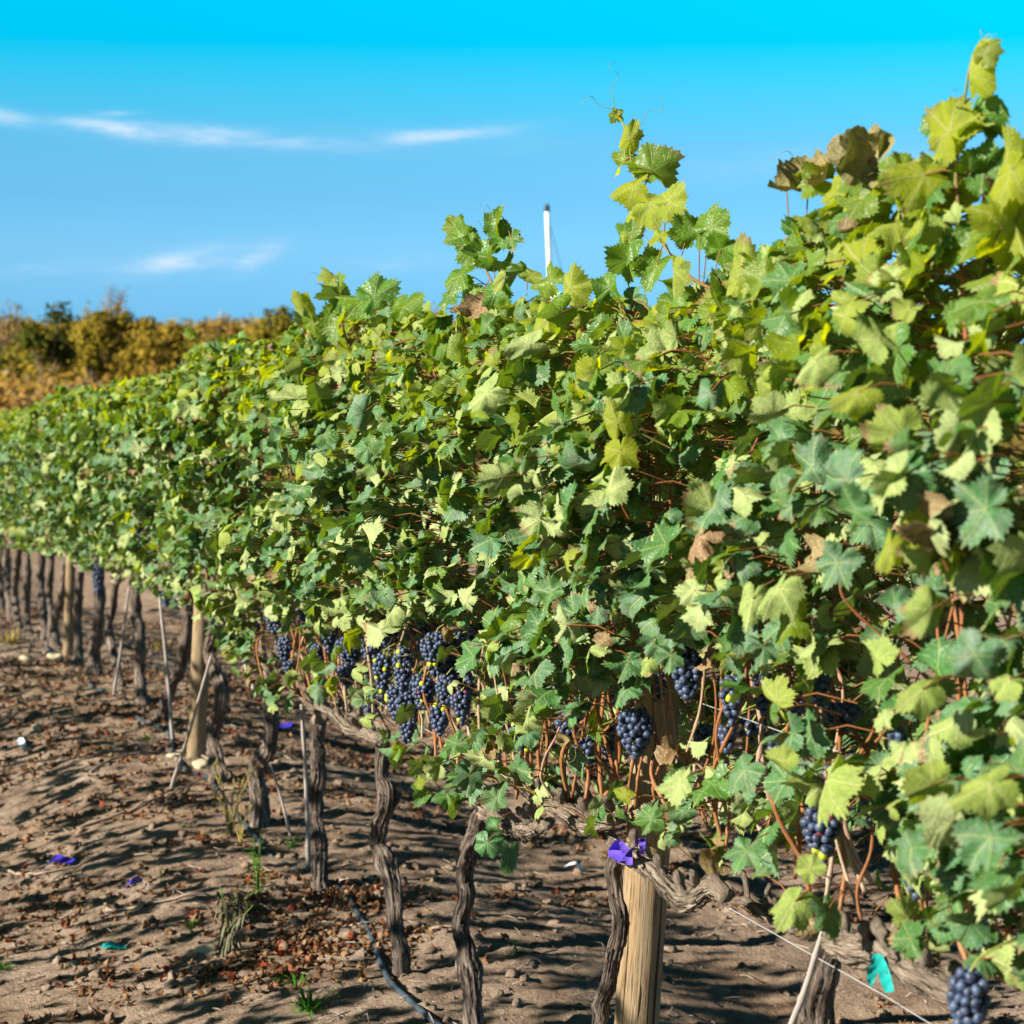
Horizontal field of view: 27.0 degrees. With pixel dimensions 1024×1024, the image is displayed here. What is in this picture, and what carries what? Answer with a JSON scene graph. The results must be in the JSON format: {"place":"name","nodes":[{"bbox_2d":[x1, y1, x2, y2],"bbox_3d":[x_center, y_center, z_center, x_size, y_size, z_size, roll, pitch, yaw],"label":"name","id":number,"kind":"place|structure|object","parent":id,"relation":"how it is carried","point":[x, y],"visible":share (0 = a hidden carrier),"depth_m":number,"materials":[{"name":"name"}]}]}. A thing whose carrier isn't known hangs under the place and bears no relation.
{"place":"outdoors","nodes":[
{"label":"outdoors","id":0,"kind":"place"},
{"bbox_2d":[139,731,155,740],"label":"grass tuft","id":1,"kind":"object","parent":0,"point":[147,738],"visible":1,"depth_m":9.38,"materials":[{"name":"green plant"}]},
{"bbox_2d":[0,344,1023,1023],"bbox_3d":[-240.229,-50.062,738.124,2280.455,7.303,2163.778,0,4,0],"label":"ground","id":2,"kind":"structure","parent":0,"point":[718,954],"depth_m":6.73,"materials":[{"name":"soil"}]},
{"bbox_2d":[0,547,5,611],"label":"grape vine","id":3,"kind":"object","parent":2,"relation":"on","point":[2,602],"visible":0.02,"depth_m":17.91,"materials":[{"name":"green plant"}]},
{"bbox_2d":[0,411,14,620],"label":"grape vine","id":4,"kind":"object","parent":2,"relation":"on","point":[6,569],"visible":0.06,"depth_m":17.17,"materials":[{"name":"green plant"}]},
{"bbox_2d":[0,960,15,970],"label":"grass tuft","id":5,"kind":"object","parent":2,"relation":"on","point":[2,967],"visible":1,"depth_m":6.13,"materials":[{"name":"green plant"}]},
{"bbox_2d":[0,624,25,644],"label":"grass tuft","id":6,"kind":"object","parent":2,"relation":"on","point":[12,639],"visible":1,"depth_m":14.09,"materials":[{"name":"plant"}]},
{"bbox_2d":[0,299,37,360],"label":"bare tree","id":7,"kind":"object","parent":2,"relation":"on","point":[9,333],"visible":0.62,"depth_m":109.91,"materials":[{"name":"brown plant"}]},
{"bbox_2d":[0,407,43,633],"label":"grape vine","id":8,"kind":"object","parent":2,"relation":"on","point":[27,575],"visible":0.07,"depth_m":15.57,"materials":[{"name":"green plant"}]},
{"bbox_2d":[0,409,43,627],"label":"grape vine","id":9,"kind":"object","parent":2,"relation":"on","point":[15,589],"visible":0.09,"depth_m":16.37,"materials":[{"name":"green plant"}]},
{"bbox_2d":[17,738,26,750],"bbox_3d":[-2.164,1.013,9.393,0.029,0.032,0.264,-1,4,-20],"label":"plastic scrap","id":10,"kind":"object","parent":2,"relation":"on","point":[21,742],"visible":1,"depth_m":9.35,"materials":[{"name":"white plastic"}]},
{"bbox_2d":[0,407,47,639],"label":"grape vine","id":11,"kind":"object","parent":2,"relation":"on","point":[7,418],"visible":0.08,"depth_m":14.60,"materials":[{"name":"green plant"}]},
{"bbox_2d":[19,654,33,662],"bbox_3d":[-2.918,0.888,12.822,0.084,0.065,0.081,0,4,0],"label":"stone","id":12,"kind":"object","parent":2,"relation":"on","point":[27,658],"visible":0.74,"depth_m":12.79,"materials":[{"name":"beige stone"}]},
{"bbox_2d":[0,402,57,644],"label":"grape vine","id":13,"kind":"object","parent":2,"relation":"on","point":[50,563],"visible":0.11,"depth_m":13.88,"materials":[{"name":"green plant"}]},
{"bbox_2d":[31,723,42,730],"bbox_3d":[-2.154,0.978,9.692,0.058,0.041,0.043,1,4,18],"label":"stone","id":14,"kind":"object","parent":2,"relation":"on","point":[36,726],"visible":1,"depth_m":9.68,"materials":[{"name":"brown stone"}]},
{"bbox_2d":[11,301,78,376],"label":"broadleaf tree","id":15,"kind":"object","parent":2,"relation":"on","point":[56,348],"visible":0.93,"depth_m":91.84,"materials":[{"name":"green plant"}]},
{"bbox_2d":[0,396,94,646],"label":"grape vine","id":16,"kind":"object","parent":2,"relation":"on","point":[11,448],"visible":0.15,"depth_m":13.14,"materials":[{"name":"green plant"}]},
{"bbox_2d":[0,851,106,875],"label":"dry cane","id":17,"kind":"object","parent":2,"relation":"on","point":[31,873],"visible":0.99,"depth_m":7.22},
{"bbox_2d":[2,383,108,666],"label":"grape vine","id":18,"kind":"object","parent":2,"relation":"on","point":[30,433],"visible":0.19,"depth_m":12.45,"materials":[{"name":"green plant"}]},
{"bbox_2d":[46,653,64,659],"bbox_3d":[-2.759,0.883,12.908,0.110,0.062,0.085,0,4,0],"label":"stone","id":19,"kind":"object","parent":2,"relation":"on","point":[51,656],"visible":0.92,"depth_m":12.88,"materials":[{"name":"beige stone"}]},
{"bbox_2d":[47,855,75,865],"bbox_3d":[-1.537,1.197,7.302,0.106,0.027,0.099,0,4,0],"label":"plastic strip","id":20,"kind":"object","parent":2,"relation":"on","point":[64,859],"visible":1,"depth_m":7.31,"materials":[{"name":"purple plastic"}]},
{"bbox_2d":[15,384,121,675],"bbox_3d":[-2.313,0.131,11.776,0.844,1.682,0.941,-1,4,-18],"label":"grape vine","id":21,"kind":"object","parent":2,"relation":"on","point":[98,626],"visible":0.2,"depth_m":11.61,"materials":[{"name":"green plant"}]},
{"bbox_2d":[63,554,75,656],"bbox_3d":[-2.693,0.560,12.995,0.067,0.820,0.383,-1,4,-18],"label":"wooden post","id":22,"kind":"object","parent":2,"relation":"on","point":[68,635],"visible":0.66,"depth_m":12.98,"materials":[{"name":"brown wood"}]},
{"bbox_2d":[68,960,78,965],"bbox_3d":[-1.258,1.295,6.119,0.031,0.018,0.022,0,4,0],"label":"stone","id":23,"kind":"object","parent":2,"relation":"on","point":[74,962],"visible":1,"depth_m":6.11,"materials":[{"name":"grey stone"}]},
{"bbox_2d":[75,324,109,386],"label":"broadleaf tree","id":24,"kind":"object","parent":2,"relation":"on","point":[95,366],"visible":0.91,"depth_m":88.09,"materials":[{"name":"yellow plant"}]},
{"bbox_2d":[28,382,170,686],"bbox_3d":[-2.071,0.138,11.060,0.838,1.632,0.863,-1,4,-18],"label":"grape vine","id":25,"kind":"object","parent":2,"relation":"on","point":[51,451],"visible":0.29,"depth_m":10.94,"materials":[{"name":"green plant"}]},
{"bbox_2d":[66,301,137,381],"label":"broadleaf tree","id":26,"kind":"object","parent":2,"relation":"on","point":[121,322],"visible":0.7,"depth_m":97.70,"materials":[{"name":"yellow plant"}]},
{"bbox_2d":[42,376,180,706],"bbox_3d":[-1.780,0.167,10.157,0.866,1.642,1.226,-1,4,-20],"label":"grape vine","id":27,"kind":"object","parent":2,"relation":"on","point":[82,475],"visible":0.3,"depth_m":10.10,"materials":[{"name":"green plant"}]},
{"bbox_2d":[101,941,126,948],"bbox_3d":[-1.157,1.258,6.188,0.083,0.018,0.034,1,4,15],"label":"plastic strip","id":28,"kind":"object","parent":2,"relation":"on","point":[110,944],"visible":1,"depth_m":6.19,"materials":[{"name":"teal plastic"}]},
{"bbox_2d":[99,281,129,338],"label":"bare tree","id":29,"kind":"object","parent":2,"relation":"on","point":[120,300],"visible":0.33,"depth_m":124.95,"materials":[{"name":"brown plant"}]},
{"bbox_2d":[112,588,129,694],"bbox_3d":[-1.901,0.649,10.369,0.017,0.601,0.397,-2,4,-23],"label":"vine stake","id":30,"kind":"object","parent":2,"relation":"on","point":[120,651],"visible":0.91,"depth_m":10.36,"materials":[{"name":"wood"}]},
{"bbox_2d":[124,876,142,888],"bbox_3d":[-1.200,1.177,6.785,0.017,0.032,0.124,2,4,23],"label":"plastic strip","id":31,"kind":"object","parent":2,"relation":"on","point":[136,879],"visible":1,"depth_m":6.79,"materials":[{"name":"purple plastic"}]},
{"bbox_2d":[79,777,205,826],"bbox_3d":[-1.341,1.088,8.026,0.078,0.076,0.771,2,4,30],"label":"dry cane","id":32,"kind":"object","parent":2,"relation":"on","point":[122,812],"visible":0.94,"depth_m":7.89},
{"bbox_2d":[118,315,188,374],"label":"broadleaf tree","id":33,"kind":"object","parent":2,"relation":"on","point":[158,344],"visible":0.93,"depth_m":95.70,"materials":[{"name":"yellow plant"}]},
{"bbox_2d":[145,636,165,649],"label":"grass tuft","id":34,"kind":"object","parent":2,"relation":"on","point":[157,646],"visible":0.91,"depth_m":14.31,"materials":[{"name":"plant"}]},
{"bbox_2d":[105,892,208,911],"bbox_3d":[-1.095,1.202,6.561,0.337,0.074,0.032,1,4,11],"label":"dry cane","id":35,"kind":"object","parent":2,"relation":"on","point":[138,905],"visible":1,"depth_m":6.55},
{"bbox_2d":[157,867,165,881],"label":"weed plant","id":36,"kind":"object","parent":2,"relation":"on","point":[160,872],"visible":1,"depth_m":6.80,"materials":[{"name":"plant"}]},
{"bbox_2d":[89,749,241,781],"bbox_3d":[-1.432,1.024,8.496,0.494,0.048,0.901,-2,4,-24],"label":"dry cane","id":37,"kind":"object","parent":2,"relation":"on","point":[115,758],"visible":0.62,"depth_m":8.68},
{"bbox_2d":[158,597,174,741],"bbox_3d":[-1.505,0.706,9.309,0.020,0.685,0.079,3,5,42],"label":"vine stake","id":38,"kind":"object","parent":2,"relation":"on","point":[171,724],"visible":0.88,"depth_m":9.30,"materials":[{"name":"wood"}]},
{"bbox_2d":[80,369,262,722],"bbox_3d":[-1.443,0.222,9.136,0.713,1.669,1.392,-1,4,-20],"label":"grape vine","id":39,"kind":"object","parent":2,"relation":"on","point":[112,460],"visible":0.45,"depth_m":8.95,"materials":[{"name":"green plant"}]},
{"bbox_2d":[166,753,184,757],"bbox_3d":[-1.387,1.006,8.793,0.074,0.030,0.048,-1,4,-19],"label":"stone","id":40,"kind":"object","parent":2,"relation":"on","point":[171,755],"visible":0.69,"depth_m":8.78,"materials":[{"name":"beige stone"}]},
{"bbox_2d":[170,656,211,789],"bbox_3d":[-1.181,0.799,7.810,0.018,0.637,0.724,-2,4,-22],"label":"vine stake","id":41,"kind":"object","parent":2,"relation":"on","point":[175,774],"visible":0.94,"depth_m":7.79,"materials":[{"name":"wood"}]},
{"bbox_2d":[184,918,200,936],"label":"weed plant","id":42,"kind":"object","parent":2,"relation":"on","point":[190,928],"visible":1,"depth_m":6.19,"materials":[{"name":"green plant"}]},
{"bbox_2d":[192,759,207,768],"bbox_3d":[-1.240,1.012,8.527,0.067,0.051,0.065,-3,5,-41],"label":"stone","id":43,"kind":"object","parent":2,"relation":"on","point":[200,764],"visible":0.75,"depth_m":8.51,"materials":[{"name":"beige stone"}]},
{"bbox_2d":[187,580,212,757],"bbox_3d":[-1.264,0.673,8.631,0.078,0.820,0.321,-1,4,-19],"label":"wooden post","id":44,"kind":"object","parent":2,"relation":"on","point":[196,745],"visible":0.59,"depth_m":8.62,"materials":[{"name":"brown wood"}]},
{"bbox_2d":[120,326,286,784],"bbox_3d":[-1.095,0.196,8.130,0.677,1.804,1.048,-1,4,-17],"label":"grape vine","id":45,"kind":"object","parent":2,"relation":"on","point":[164,398],"visible":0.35,"depth_m":8.23,"materials":[{"name":"green plant"}]},
{"bbox_2d":[195,943,217,952],"bbox_3d":[-0.862,1.236,6.028,0.065,0.030,0.041,0,4,0],"label":"stone","id":46,"kind":"object","parent":2,"relation":"on","point":[207,947],"visible":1,"depth_m":6.01,"materials":[{"name":"grey stone"}]},
{"bbox_2d":[195,311,239,342],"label":"tree","id":47,"kind":"object","parent":2,"relation":"on","point":[219,325],"visible":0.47,"depth_m":120.35,"materials":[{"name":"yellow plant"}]},
{"bbox_2d":[213,885,245,957],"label":"weed plant","id":48,"kind":"object","parent":2,"relation":"on","point":[229,921],"visible":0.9,"depth_m":5.96,"materials":[{"name":"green plant"}]},
{"bbox_2d":[202,759,258,836],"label":"weed plant","id":49,"kind":"object","parent":2,"relation":"on","point":[230,825],"visible":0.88,"depth_m":7.40,"materials":[{"name":"plant"}]},
{"bbox_2d":[21,625,441,1023],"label":"drip hose","id":50,"kind":"object","parent":2,"relation":"on","point":[417,1007],"visible":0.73,"depth_m":6.50,"materials":[{"name":"plastic"}]},
{"bbox_2d":[217,791,251,841],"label":"weed plant","id":51,"kind":"object","parent":2,"relation":"on","point":[240,838],"visible":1,"depth_m":7.25,"materials":[{"name":"plant"}]},
{"bbox_2d":[219,893,252,958],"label":"weed plant","id":52,"kind":"object","parent":2,"relation":"on","point":[228,936],"visible":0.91,"depth_m":5.96,"materials":[{"name":"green plant"}]},
{"bbox_2d":[123,326,358,827],"bbox_3d":[-0.969,0.231,7.580,0.822,1.810,1.599,-2,4,-29],"label":"grape vine","id":53,"kind":"object","parent":2,"relation":"on","point":[201,392],"visible":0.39,"depth_m":7.24,"materials":[{"name":"green plant"}]},
{"bbox_2d":[240,656,254,690],"bbox_3d":[-0.896,0.501,7.115,0.016,0.141,0.367,-1,4,-18],"label":"vine stake","id":54,"kind":"object","parent":53,"relation":"attached to","point":[245,665],"visible":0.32,"depth_m":7.06,"materials":[{"name":"wood"}]},
{"bbox_2d":[243,832,269,896],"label":"weed plant","id":55,"kind":"object","parent":2,"relation":"on","point":[256,862],"visible":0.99,"depth_m":6.55,"materials":[{"name":"green plant"}]},
{"bbox_2d":[251,305,301,341],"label":"broadleaf tree","id":56,"kind":"object","parent":2,"relation":"on","point":[281,323],"visible":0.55,"depth_m":105.13,"materials":[{"name":"yellow plant"}]},
{"bbox_2d":[269,763,291,836],"bbox_3d":[-0.793,0.990,7.315,0.078,0.262,0.012,0,4,4],"label":"vine stake","id":57,"kind":"object","parent":2,"relation":"on","point":[283,807],"visible":1,"depth_m":7.31,"materials":[{"name":"metal"}]},
{"bbox_2d":[279,722,292,728],"bbox_3d":[-1.035,0.973,9.716,0.069,0.022,0.053,0,4,0],"label":"plastic scrap","id":58,"kind":"object","parent":2,"relation":"on","point":[285,725],"visible":0.94,"depth_m":9.72,"materials":[{"name":"plastic"}]},
{"bbox_2d":[270,970,312,987],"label":"grass tuft","id":59,"kind":"object","parent":2,"relation":"on","point":[294,977],"visible":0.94,"depth_m":5.64,"materials":[{"name":"green plant"}]},
{"bbox_2d":[283,835,302,848],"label":"grass tuft","id":60,"kind":"object","parent":2,"relation":"on","point":[293,843],"visible":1,"depth_m":7.17,"materials":[{"name":"green plant"}]},
{"bbox_2d":[300,704,310,869],"bbox_3d":[-0.655,0.891,6.779,0.020,0.590,0.178,0,4,0],"label":"vine stake","id":61,"kind":"object","parent":2,"relation":"on","point":[307,825],"visible":0.93,"depth_m":6.78,"materials":[{"name":"metal"}]},
{"bbox_2d":[172,289,447,892],"bbox_3d":[-0.587,0.268,6.565,0.892,1.884,0.919,0,4,0],"label":"grape vine","id":62,"kind":"object","parent":2,"relation":"on","point":[243,485],"visible":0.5,"depth_m":6.50,"materials":[{"name":"green plant"}]},
{"bbox_2d":[282,982,339,1020],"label":"grass tuft","id":63,"kind":"object","parent":2,"relation":"on","point":[308,1006],"visible":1,"depth_m":5.39,"materials":[{"name":"green plant"}]},
{"bbox_2d":[208,267,509,977],"bbox_3d":[-0.363,0.294,5.830,0.835,1.930,1.292,-2,4,-23],"label":"grape vine","id":64,"kind":"object","parent":2,"relation":"on","point":[308,407],"visible":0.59,"depth_m":5.73,"materials":[{"name":"green plant"}]},
{"bbox_2d":[339,877,382,889],"bbox_3d":[-0.451,1.161,6.639,0.235,0.020,0.035,4,5,43],"label":"dry cane","id":65,"kind":"object","parent":2,"relation":"on","point":[355,879],"visible":0.81,"depth_m":6.68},
{"bbox_2d":[365,875,375,880],"bbox_3d":[-0.446,1.155,6.724,0.038,0.020,0.030,0,4,0],"label":"stone","id":66,"kind":"object","parent":2,"relation":"on","point":[369,877],"visible":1,"depth_m":6.71,"materials":[{"name":"grey stone"}]},
{"bbox_2d":[0,312,751,461],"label":"scrub","id":67,"kind":"object","parent":2,"relation":"on","point":[21,386],"visible":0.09,"depth_m":99.34,"materials":[{"name":"orange plant"}]},
{"bbox_2d":[263,204,701,1023],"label":"grape vine","id":68,"kind":"object","parent":2,"relation":"on","point":[381,550],"visible":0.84,"depth_m":4.77,"materials":[{"name":"green plant"}]},
{"bbox_2d":[0,622,1021,1023],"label":"soil crumbs","id":69,"kind":"object","parent":2,"relation":"on","point":[426,1006],"visible":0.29,"depth_m":7.07,"materials":[{"name":"brown soil"}]},
{"bbox_2d":[0,607,1022,1023],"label":"leaf litter","id":70,"kind":"object","parent":2,"relation":"on","point":[302,941],"visible":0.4,"depth_m":6.77,"materials":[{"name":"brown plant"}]},
{"bbox_2d":[507,940,524,956],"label":"weed plant","id":71,"kind":"object","parent":2,"relation":"on","point":[517,952],"visible":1,"depth_m":5.84,"materials":[{"name":"green plant"}]},
{"bbox_2d":[544,204,561,299],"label":"white mast","id":72,"kind":"object","parent":2,"relation":"on","point":[547,227],"visible":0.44,"depth_m":52.07,"materials":[{"name":"metal"}]},
{"bbox_2d":[565,862,582,870],"bbox_3d":[0.213,1.213,7.306,0.067,0.038,0.062,0,4,0],"label":"plastic scrap","id":73,"kind":"object","parent":2,"relation":"on","point":[577,864],"visible":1,"depth_m":7.30,"materials":[{"name":"white plastic"}]},
{"bbox_2d":[614,635,679,1023],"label":"wooden post","id":74,"kind":"object","parent":2,"relation":"on","point":[638,990],"visible":0.64,"depth_m":3.98,"materials":[{"name":"brown wood"}]},
{"bbox_2d":[274,640,930,1023],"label":"trellis wire","id":75,"kind":"object","parent":74,"relation":"attached to","point":[754,922],"visible":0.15,"depth_m":3.22,"materials":[{"name":"grey metal"}]},
{"bbox_2d":[407,108,893,1023],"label":"grape vine","id":76,"kind":"object","parent":2,"relation":"on","point":[535,638],"visible":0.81,"depth_m":3.88,"materials":[{"name":"green plant"}]},
{"bbox_2d":[608,838,644,864],"bbox_3d":[0.194,0.583,3.707,0.037,0.064,0.140,-1,4,-17],"label":"ribbon","id":77,"kind":"object","parent":76,"relation":"attached to","point":[619,851],"visible":1,"depth_m":3.70,"materials":[{"name":"purple plastic"}]},
{"bbox_2d":[506,62,1023,1023],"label":"grape vine","id":78,"kind":"object","parent":2,"relation":"on","point":[772,304],"visible":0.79,"depth_m":3.07,"materials":[{"name":"green plant"}]},
{"bbox_2d":[148,496,845,754],"bbox_3d":[-1.835,0.129,10.149,0.001,0.497,19.000,-1,4,-18],"label":"trellis wire","id":79,"kind":"object","parent":78,"relation":"attached to","point":[710,706],"visible":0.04,"depth_m":3.42,"materials":[{"name":"grey metal"}]},
{"bbox_2d":[866,954,893,992],"bbox_3d":[0.490,0.614,2.840,0.015,0.050,0.055,-1,4,-19],"label":"ribbon","id":80,"kind":"object","parent":78,"relation":"hanging from","point":[878,965],"visible":1,"depth_m":2.84,"materials":[{"name":"teal plastic"}]},
{"bbox_2d":[788,931,823,1023],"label":"vine stake","id":81,"kind":"object","parent":2,"relation":"on","point":[801,999],"visible":0.88,"depth_m":3.12,"materials":[{"name":"wood"}]},
{"bbox_2d":[793,29,1023,1023],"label":"grape vine","id":82,"kind":"object","parent":2,"relation":"on","point":[955,782],"visible":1,"depth_m":2.44,"materials":[{"name":"green plant"}]},
{"bbox_2d":[0,0,1023,343],"label":"sky","id":83,"kind":"structure","parent":0,"point":[200,159],"materials":[{"name":"blue"}]}
]}

